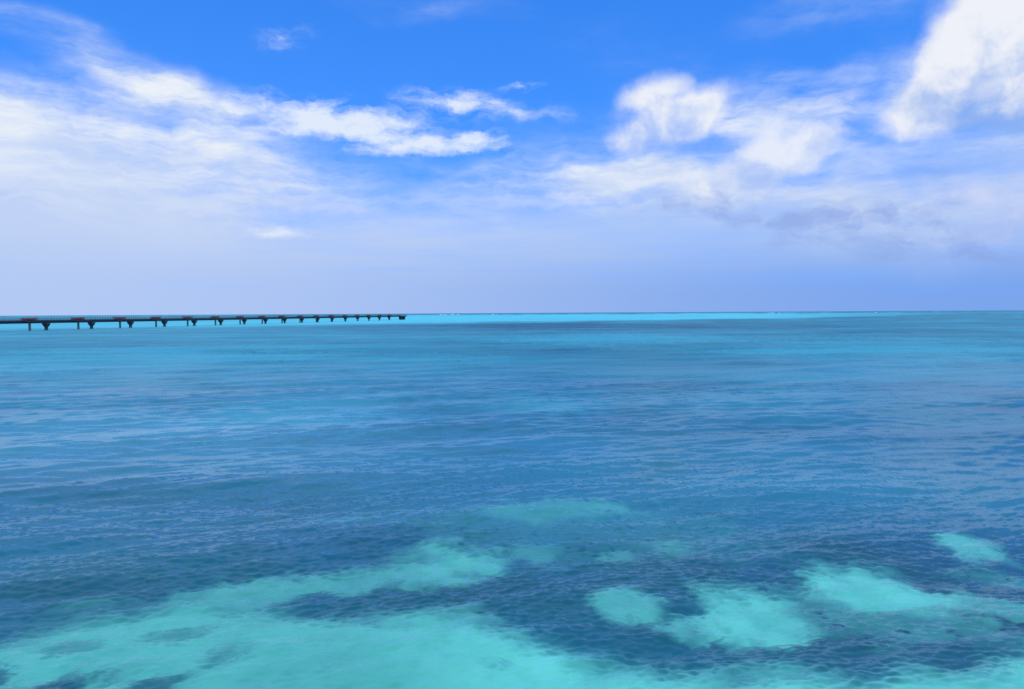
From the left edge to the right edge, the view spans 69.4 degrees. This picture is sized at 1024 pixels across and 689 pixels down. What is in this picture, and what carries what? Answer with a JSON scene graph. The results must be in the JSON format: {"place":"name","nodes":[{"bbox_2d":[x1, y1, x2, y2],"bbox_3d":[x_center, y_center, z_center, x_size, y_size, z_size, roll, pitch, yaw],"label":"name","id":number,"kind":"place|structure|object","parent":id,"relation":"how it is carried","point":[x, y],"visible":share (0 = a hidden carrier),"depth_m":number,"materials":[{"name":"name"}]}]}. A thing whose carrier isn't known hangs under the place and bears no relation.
{"place":"outdoors","nodes":[
{"label":"outdoors","id":0,"kind":"place"},
{"bbox_2d":[0,310,1023,688],"bbox_3d":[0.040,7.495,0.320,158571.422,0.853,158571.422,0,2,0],"label":"sea","id":1,"kind":"structure","parent":0,"point":[718,500],"depth_m":29.46,"materials":[{"name":"liquid"}]},
{"bbox_2d":[23,318,37,330],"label":"light platform","id":2,"kind":"structure","parent":1,"relation":"in","point":[29,323],"depth_m":361.50,"materials":[{"name":"concrete"}]},
{"bbox_2d":[71,317,85,328],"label":"light platform","id":3,"kind":"structure","parent":1,"relation":"in","point":[77,321],"depth_m":391.85,"materials":[{"name":"red concrete"}]},
{"bbox_2d":[113,317,125,327],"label":"light platform","id":4,"kind":"structure","parent":1,"relation":"in","point":[119,319],"depth_m":422.26,"materials":[{"name":"red concrete"}]},
{"bbox_2d":[150,317,161,326],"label":"light platform","id":5,"kind":"structure","parent":1,"relation":"in","point":[155,320],"depth_m":452.75,"materials":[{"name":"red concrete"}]},
{"bbox_2d":[182,316,192,325],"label":"light platform","id":6,"kind":"structure","parent":1,"relation":"in","point":[187,317],"depth_m":483.21,"materials":[{"name":"red concrete"}]},
{"bbox_2d":[0,314,406,329],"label":"jetty","id":7,"kind":"object","parent":1,"relation":"in","point":[46,321],"visible":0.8,"depth_m":459.46,"materials":[{"name":"concrete"}]},
{"bbox_2d":[0,0,1023,315],"label":"sky","id":8,"kind":"structure","parent":0,"point":[158,157],"materials":[{"name":"blue"}]}
]}

